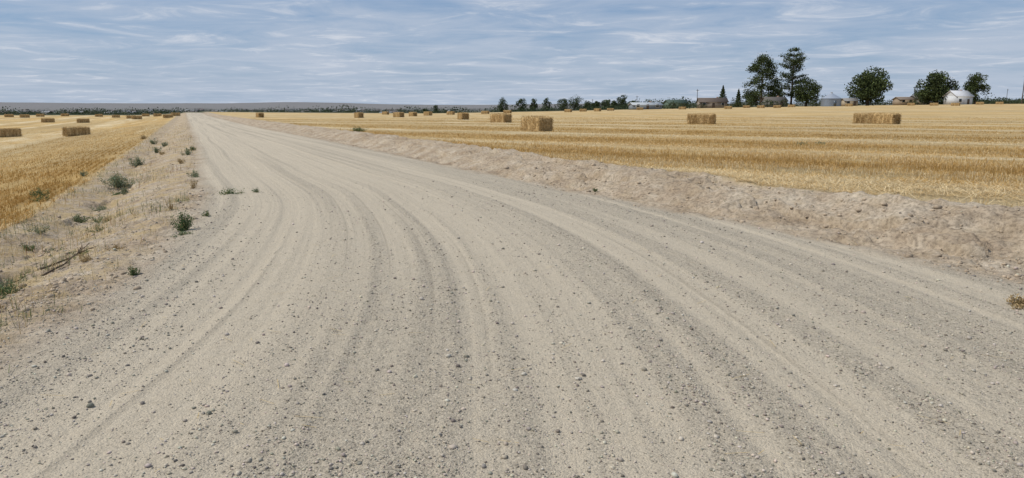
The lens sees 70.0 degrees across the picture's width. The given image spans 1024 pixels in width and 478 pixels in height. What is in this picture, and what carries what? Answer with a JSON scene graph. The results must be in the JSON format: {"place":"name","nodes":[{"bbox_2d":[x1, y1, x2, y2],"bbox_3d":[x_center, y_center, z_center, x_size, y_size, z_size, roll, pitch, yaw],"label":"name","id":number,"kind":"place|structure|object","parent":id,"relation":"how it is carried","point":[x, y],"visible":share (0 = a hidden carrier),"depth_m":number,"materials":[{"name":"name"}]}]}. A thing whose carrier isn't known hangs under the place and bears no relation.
{"place":"outdoors","nodes":[
{"label":"outdoors","id":0,"kind":"place"},
{"bbox_2d":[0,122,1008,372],"bbox_3d":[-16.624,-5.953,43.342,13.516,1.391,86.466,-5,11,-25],"label":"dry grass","id":1,"kind":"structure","parent":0,"point":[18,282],"depth_m":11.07,"materials":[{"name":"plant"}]},
{"bbox_2d":[0,103,1023,477],"bbox_3d":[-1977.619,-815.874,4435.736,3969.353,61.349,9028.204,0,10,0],"label":"gravel road","id":2,"kind":"structure","parent":0,"point":[282,167],"depth_m":4.97,"materials":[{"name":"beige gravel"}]},
{"bbox_2d":[126,265,139,275],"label":"weed plant","id":3,"kind":"object","parent":2,"relation":"on","point":[132,272],"visible":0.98,"depth_m":7.11,"materials":[{"name":"green plant"}]},
{"bbox_2d":[167,208,194,231],"bbox_3d":[-4.346,-0.251,9.673,0.254,0.320,0.370,6,12,28],"label":"weed plant","id":4,"kind":"object","parent":2,"relation":"on","point":[186,225],"visible":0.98,"depth_m":9.66,"materials":[{"name":"green plant"}]},
{"bbox_2d":[171,228,192,236],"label":"weed plant","id":5,"kind":"object","parent":2,"relation":"on","point":[182,233],"visible":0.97,"depth_m":9.31,"materials":[{"name":"green plant"}]},
{"bbox_2d":[217,187,244,194],"bbox_3d":[-5.290,-0.898,13.628,0.580,0.167,0.374,0,10,0],"label":"weed plant","id":6,"kind":"object","parent":2,"relation":"on","point":[231,191],"visible":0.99,"depth_m":13.64,"materials":[{"name":"green plant"}]},
{"bbox_2d":[1003,292,1023,309],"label":"weed plant","id":7,"kind":"object","parent":2,"relation":"on","point":[1018,303],"visible":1,"depth_m":5.93,"materials":[{"name":"brown plant"}]},
{"bbox_2d":[0,102,1023,356],"bbox_3d":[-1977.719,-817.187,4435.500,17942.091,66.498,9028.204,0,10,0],"label":"ground","id":8,"kind":"structure","parent":0,"point":[996,226],"depth_m":16.38,"materials":[{"name":"beige soil"}]},
{"bbox_2d":[4,114,13,116],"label":"straw bale","id":9,"kind":"object","parent":8,"relation":"on","point":[8,115],"visible":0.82,"depth_m":226.41},
{"bbox_2d":[0,278,19,288],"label":"weed plant","id":10,"kind":"object","parent":8,"relation":"on","point":[7,284],"visible":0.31,"depth_m":7.37,"materials":[{"name":"green plant"}]},
{"bbox_2d":[0,280,24,294],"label":"weed plant","id":11,"kind":"object","parent":8,"relation":"on","point":[3,290],"visible":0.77,"depth_m":7.09,"materials":[{"name":"green plant"}]},
{"bbox_2d":[20,114,29,117],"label":"straw bale","id":12,"kind":"object","parent":8,"relation":"on","point":[24,116],"visible":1,"depth_m":216.71},
{"bbox_2d":[20,242,36,250],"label":"weed plant","id":13,"kind":"object","parent":8,"relation":"on","point":[31,247],"visible":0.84,"depth_m":10.57,"materials":[{"name":"green plant"}]},
{"bbox_2d":[26,223,49,233],"bbox_3d":[-7.605,-0.159,11.728,0.350,0.178,0.421,0,10,0],"label":"weed plant","id":14,"kind":"object","parent":8,"relation":"on","point":[43,229],"visible":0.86,"depth_m":11.74,"materials":[{"name":"green plant"}]},
{"bbox_2d":[29,188,50,197],"bbox_3d":[-10.396,-1.016,16.081,0.413,0.278,0.354,6,12,29],"label":"weed plant","id":15,"kind":"object","parent":8,"relation":"on","point":[39,191],"visible":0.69,"depth_m":16.04,"materials":[{"name":"green plant"}]},
{"bbox_2d":[30,194,49,201],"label":"weed plant","id":16,"kind":"object","parent":8,"relation":"on","point":[46,198],"visible":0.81,"depth_m":15.21,"materials":[{"name":"green plant"}]},
{"bbox_2d":[41,118,54,121],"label":"straw bale","id":17,"kind":"object","parent":8,"relation":"on","point":[47,119],"visible":0.98,"depth_m":157.50},
{"bbox_2d":[40,243,86,275],"bbox_3d":[-4.914,0.217,8.028,0.146,0.236,0.738,1,10,8],"label":"dead branch","id":18,"kind":"object","parent":8,"relation":"on","point":[66,262],"visible":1,"depth_m":7.92,"materials":[{"name":"brown wood"}]},
{"bbox_2d":[40,245,98,269],"bbox_3d":[-5.040,0.206,8.337,0.597,0.202,0.165,-6,12,-32],"label":"dead branch","id":19,"kind":"object","parent":8,"relation":"on","point":[64,259],"visible":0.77,"depth_m":8.27,"materials":[{"name":"brown wood"}]},
{"bbox_2d":[69,214,89,222],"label":"weed plant","id":20,"kind":"object","parent":8,"relation":"on","point":[78,219],"visible":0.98,"depth_m":13.31,"materials":[{"name":"green plant"}]},
{"bbox_2d":[76,118,89,122],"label":"straw bale","id":21,"kind":"object","parent":8,"relation":"on","point":[82,120],"visible":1,"depth_m":155.57},
{"bbox_2d":[78,255,90,261],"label":"weed plant","id":22,"kind":"object","parent":8,"relation":"on","point":[86,258],"visible":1,"depth_m":8.08,"materials":[{"name":"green plant"}]},
{"bbox_2d":[79,225,106,232],"bbox_3d":[-6.357,-0.165,11.126,0.197,0.140,0.408,7,12,35],"label":"weed plant","id":23,"kind":"object","parent":8,"relation":"on","point":[94,227],"visible":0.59,"depth_m":11.14,"materials":[{"name":"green plant"}]},
{"bbox_2d":[90,204,106,210],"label":"weed plant","id":24,"kind":"object","parent":8,"relation":"on","point":[103,208],"visible":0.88,"depth_m":14.68,"materials":[{"name":"green plant"}]},
{"bbox_2d":[90,213,107,222],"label":"weed plant","id":25,"kind":"object","parent":8,"relation":"on","point":[96,221],"visible":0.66,"depth_m":12.92,"materials":[{"name":"green plant"}]},
{"bbox_2d":[103,243,123,249],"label":"weed plant","id":26,"kind":"object","parent":8,"relation":"on","point":[115,246],"visible":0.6,"depth_m":8.74,"materials":[{"name":"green plant"}]},
{"bbox_2d":[97,171,141,188],"bbox_3d":[-9.869,-1.505,18.461,1.088,0.477,0.612,-2,10,-12],"label":"weed plant","id":27,"kind":"object","parent":8,"relation":"on","point":[118,182],"visible":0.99,"depth_m":18.39,"materials":[{"name":"green plant"}]},
{"bbox_2d":[120,187,128,194],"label":"weed plant","id":28,"kind":"object","parent":8,"relation":"on","point":[123,191],"visible":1,"depth_m":16.23,"materials":[{"name":"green plant"}]},
{"bbox_2d":[129,155,144,166],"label":"weed plant","id":29,"kind":"object","parent":8,"relation":"on","point":[135,163],"visible":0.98,"depth_m":25.17,"materials":[{"name":"green plant"}]},
{"bbox_2d":[131,115,142,118],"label":"straw bale","id":30,"kind":"object","parent":8,"relation":"on","point":[136,117],"visible":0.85,"depth_m":191.90},
{"bbox_2d":[152,146,160,152],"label":"weed plant","id":31,"kind":"object","parent":8,"relation":"on","point":[156,150],"visible":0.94,"depth_m":31.81,"materials":[{"name":"green plant"}]},
{"bbox_2d":[162,114,172,117],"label":"straw bale","id":32,"kind":"object","parent":8,"relation":"on","point":[167,115],"visible":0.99,"depth_m":181.95},
{"bbox_2d":[166,198,172,209],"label":"weed plant","id":33,"kind":"object","parent":8,"relation":"on","point":[170,207],"visible":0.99,"depth_m":11.96,"materials":[{"name":"brown plant"}]},
{"bbox_2d":[180,147,191,155],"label":"weed plant","id":34,"kind":"object","parent":8,"relation":"on","point":[187,152],"visible":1,"depth_m":25.80,"materials":[{"name":"green plant"}]},
{"bbox_2d":[186,170,198,177],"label":"weed plant","id":35,"kind":"object","parent":8,"relation":"on","point":[194,174],"visible":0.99,"depth_m":17.48,"materials":[{"name":"green plant"}]},
{"bbox_2d":[189,179,197,188],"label":"weed plant","id":36,"kind":"object","parent":8,"relation":"on","point":[193,186],"visible":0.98,"depth_m":14.84,"materials":[{"name":"brown plant"}]},
{"bbox_2d":[255,112,263,117],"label":"straw bale","id":37,"kind":"object","parent":8,"relation":"on","point":[260,115],"visible":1,"depth_m":125.36},
{"bbox_2d":[0,108,529,114],"bbox_3d":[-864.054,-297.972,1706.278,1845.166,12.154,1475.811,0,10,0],"label":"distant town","id":38,"kind":"object","parent":8,"relation":"on","point":[50,111],"visible":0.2,"depth_m":1445.96},
{"bbox_2d":[0,97,696,114],"bbox_3d":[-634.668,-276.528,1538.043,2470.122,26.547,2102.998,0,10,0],"label":"distant tree line","id":39,"kind":"object","parent":8,"relation":"on","point":[92,112],"visible":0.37,"depth_m":557.38,"materials":[{"name":"green plant"}]},
{"bbox_2d":[354,112,363,117],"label":"straw bale","id":40,"kind":"object","parent":8,"relation":"on","point":[358,115],"visible":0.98,"depth_m":121.47},
{"bbox_2d":[393,112,403,116],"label":"straw bale","id":41,"kind":"object","parent":8,"relation":"on","point":[398,114],"visible":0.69,"depth_m":123.57},
{"bbox_2d":[408,112,416,115],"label":"straw bale","id":42,"kind":"object","parent":8,"relation":"on","point":[412,113],"visible":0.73,"depth_m":147.02},
{"bbox_2d":[423,111,432,115],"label":"straw bale","id":43,"kind":"object","parent":8,"relation":"on","point":[427,113],"visible":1,"depth_m":166.98},
{"bbox_2d":[446,111,454,114],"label":"straw bale","id":44,"kind":"object","parent":8,"relation":"on","point":[450,113],"visible":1,"depth_m":196.65},
{"bbox_2d":[495,97,508,111],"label":"shade tree","id":45,"kind":"object","parent":8,"relation":"on","point":[500,106],"visible":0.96,"depth_m":471.00,"materials":[{"name":"green plant"}]},
{"bbox_2d":[0,129,1022,368],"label":"dirt clods","id":46,"kind":"object","parent":8,"relation":"on","point":[64,279],"visible":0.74,"depth_m":9.06,"materials":[{"name":"brown soil"}]},
{"bbox_2d":[515,98,526,109],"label":"shade tree","id":47,"kind":"object","parent":8,"relation":"on","point":[521,103],"visible":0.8,"depth_m":471.23,"materials":[{"name":"green plant"}]},
{"bbox_2d":[529,98,537,110],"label":"shade tree","id":48,"kind":"object","parent":8,"relation":"on","point":[533,104],"visible":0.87,"depth_m":472.08,"materials":[{"name":"green plant"}]},
{"bbox_2d":[541,98,551,110],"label":"shade tree","id":49,"kind":"object","parent":8,"relation":"on","point":[545,102],"visible":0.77,"depth_m":481.02,"materials":[{"name":"green plant"}]},
{"bbox_2d":[556,98,569,110],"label":"shade tree","id":50,"kind":"object","parent":8,"relation":"on","point":[564,104],"visible":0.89,"depth_m":471.72,"materials":[{"name":"green plant"}]},
{"bbox_2d":[567,94,583,110],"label":"shade tree","id":51,"kind":"object","parent":8,"relation":"on","point":[576,102],"visible":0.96,"depth_m":461.12,"materials":[{"name":"green plant"}]},
{"bbox_2d":[583,100,591,109],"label":"shade tree","id":52,"kind":"object","parent":8,"relation":"on","point":[588,103],"visible":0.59,"depth_m":480.41,"materials":[{"name":"green plant"}]},
{"bbox_2d":[591,101,600,107],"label":"shade tree","id":53,"kind":"object","parent":8,"relation":"on","point":[596,104],"visible":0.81,"depth_m":470.90,"materials":[{"name":"green plant"}]},
{"bbox_2d":[600,99,610,109],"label":"shade tree","id":54,"kind":"object","parent":8,"relation":"on","point":[603,103],"visible":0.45,"depth_m":480.74,"materials":[{"name":"green plant"}]},
{"bbox_2d":[616,95,627,108],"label":"shade tree","id":55,"kind":"object","parent":8,"relation":"on","point":[620,101],"visible":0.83,"depth_m":470.52,"materials":[{"name":"green plant"}]},
{"bbox_2d":[629,103,661,109],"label":"walls","id":56,"kind":"structure","parent":8,"relation":"on","point":[632,107],"depth_m":284.13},
{"bbox_2d":[628,102,662,104],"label":"roof","id":57,"kind":"structure","parent":56,"relation":"on","point":[646,103],"depth_m":285.69,"materials":[{"name":"silver metal"}]},
{"bbox_2d":[636,104,658,108],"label":"windows and door","id":58,"kind":"structure","parent":56,"relation":"attached to","point":[647,105],"depth_m":283.80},
{"bbox_2d":[662,100,688,108],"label":"farm shed","id":59,"kind":"structure","parent":8,"relation":"on","point":[667,102],"depth_m":302.85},
{"bbox_2d":[697,101,727,107],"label":"walls","id":60,"kind":"structure","parent":8,"relation":"on","point":[709,104],"depth_m":296.14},
{"bbox_2d":[696,98,728,102],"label":"roof","id":61,"kind":"structure","parent":60,"relation":"on","point":[712,99],"depth_m":297.43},
{"bbox_2d":[703,103,724,107],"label":"windows and door","id":62,"kind":"structure","parent":60,"relation":"attached to","point":[713,105],"depth_m":295.99,"materials":[{"name":"black glass"}]},
{"bbox_2d":[718,85,726,97],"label":"cone tree","id":63,"kind":"object","parent":8,"relation":"on","point":[722,94],"visible":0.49,"depth_m":303.67,"materials":[{"name":"green plant"}]},
{"bbox_2d":[733,89,742,106],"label":"cone tree","id":64,"kind":"object","parent":8,"relation":"on","point":[737,98],"visible":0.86,"depth_m":303.96,"materials":[{"name":"green plant"}]},
{"bbox_2d":[741,93,759,106],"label":"shade tree","id":65,"kind":"object","parent":8,"relation":"on","point":[744,96],"visible":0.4,"depth_m":306.14,"materials":[{"name":"green plant"}]},
{"bbox_2d":[743,51,785,104],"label":"tall tree","id":66,"kind":"object","parent":8,"relation":"on","point":[765,60],"visible":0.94,"depth_m":291.78,"materials":[{"name":"green plant"}]},
{"bbox_2d":[513,93,1023,111],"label":"hedgerow","id":67,"kind":"object","parent":8,"relation":"on","point":[693,106],"visible":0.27,"depth_m":353.84,"materials":[{"name":"green plant"}]},
{"bbox_2d":[761,98,786,106],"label":"walls","id":68,"kind":"structure","parent":8,"relation":"on","point":[773,104],"depth_m":284.23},
{"bbox_2d":[761,97,787,100],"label":"roof","id":69,"kind":"structure","parent":68,"relation":"on","point":[776,98],"depth_m":285.43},
{"bbox_2d":[774,48,809,104],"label":"pine tree","id":70,"kind":"object","parent":8,"relation":"on","point":[793,63],"visible":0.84,"depth_m":295.97,"materials":[{"name":"green plant"}]},
{"bbox_2d":[662,97,923,108],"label":"garden shrubs","id":71,"kind":"object","parent":8,"relation":"on","point":[765,103],"visible":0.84,"depth_m":285.52,"materials":[{"name":"green plant"}]},
{"bbox_2d":[790,77,822,106],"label":"shade tree","id":72,"kind":"object","parent":8,"relation":"on","point":[803,93],"visible":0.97,"depth_m":289.53,"materials":[{"name":"green plant"}]},
{"bbox_2d":[821,92,841,105],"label":"grain bin","id":73,"kind":"object","parent":8,"relation":"on","point":[831,99],"visible":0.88,"depth_m":276.41,"materials":[{"name":"metal"}]},
{"bbox_2d":[841,98,858,105],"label":"farm shed","id":74,"kind":"structure","parent":8,"relation":"on","point":[853,101],"depth_m":283.25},
{"bbox_2d":[843,66,893,105],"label":"shade tree","id":75,"kind":"object","parent":8,"relation":"on","point":[873,85],"visible":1,"depth_m":283.31,"materials":[{"name":"green plant"}]},
{"bbox_2d":[891,97,915,104],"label":"farm shed","id":76,"kind":"structure","parent":8,"relation":"on","point":[899,100],"depth_m":304.30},
{"bbox_2d":[913,69,959,104],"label":"shade tree","id":77,"kind":"object","parent":8,"relation":"on","point":[936,89],"visible":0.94,"depth_m":291.74,"materials":[{"name":"green plant"}]},
{"bbox_2d":[943,91,972,104],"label":"walls","id":78,"kind":"structure","parent":8,"relation":"on","point":[950,97],"depth_m":284.73,"materials":[{"name":"white paint"}]},
{"bbox_2d":[942,90,974,96],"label":"roof","id":79,"kind":"structure","parent":78,"relation":"on","point":[962,93],"depth_m":284.65,"materials":[{"name":"grey metal"}]},
{"bbox_2d":[963,72,990,103],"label":"shade tree","id":80,"kind":"object","parent":8,"relation":"on","point":[975,85],"visible":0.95,"depth_m":286.67,"materials":[{"name":"green plant"}]},
{"bbox_2d":[972,97,1023,103],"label":"windbreak hedge","id":81,"kind":"object","parent":8,"relation":"on","point":[1002,100],"visible":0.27,"depth_m":338.97,"materials":[{"name":"green plant"}]},
{"bbox_2d":[0,116,1023,229],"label":"stubble field","id":82,"kind":"structure","parent":0,"point":[796,160],"depth_m":21.09,"materials":[{"name":"plant"}]},
{"bbox_2d":[0,127,22,136],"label":"straw bale","id":83,"kind":"object","parent":82,"relation":"on","point":[10,132],"visible":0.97,"depth_m":73.14},
{"bbox_2d":[61,126,90,136],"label":"straw bale","id":84,"kind":"object","parent":82,"relation":"on","point":[74,131],"visible":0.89,"depth_m":70.83},
{"bbox_2d":[350,125,368,131],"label":"weed plant","id":85,"kind":"object","parent":82,"relation":"on","point":[358,130],"visible":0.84,"depth_m":41.46,"materials":[{"name":"green plant"}]},
{"bbox_2d":[457,112,469,119],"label":"straw bale","id":86,"kind":"object","parent":82,"relation":"on","point":[463,115],"visible":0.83,"depth_m":87.84},
{"bbox_2d":[489,113,512,122],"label":"straw bale","id":87,"kind":"object","parent":82,"relation":"on","point":[499,117],"visible":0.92,"depth_m":68.44},
{"bbox_2d":[520,115,553,131],"bbox_3d":[1.437,-6.740,42.977,1.566,1.092,2.687,-6,12,-27],"label":"straw bale","id":88,"kind":"object","parent":82,"relation":"on","point":[544,123],"visible":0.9,"depth_m":42.19},
{"bbox_2d":[687,113,715,123],"bbox_3d":[16.128,-10.204,62.147,2.798,1.074,1.626,4,12,24],"label":"straw bale","id":89,"kind":"object","parent":82,"relation":"on","point":[703,118],"visible":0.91,"depth_m":61.74},
{"bbox_2d":[852,112,883,123],"bbox_3d":[29.416,-9.894,60.183,2.808,1.129,1.688,5,12,26],"label":"straw bale","id":90,"kind":"object","parent":82,"relation":"on","point":[864,118],"visible":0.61,"depth_m":60.00},
{"bbox_2d":[869,112,901,123],"bbox_3d":[30.147,-9.734,59.210,1.669,1.116,2.776,-5,11,-26],"label":"straw bale","id":91,"kind":"object","parent":82,"relation":"on","point":[886,118],"visible":0.82,"depth_m":58.53},
{"bbox_2d":[0,0,1023,104],"label":"sky","id":92,"kind":"structure","parent":0,"point":[413,52],"materials":[{"name":"blue"}]}
]}

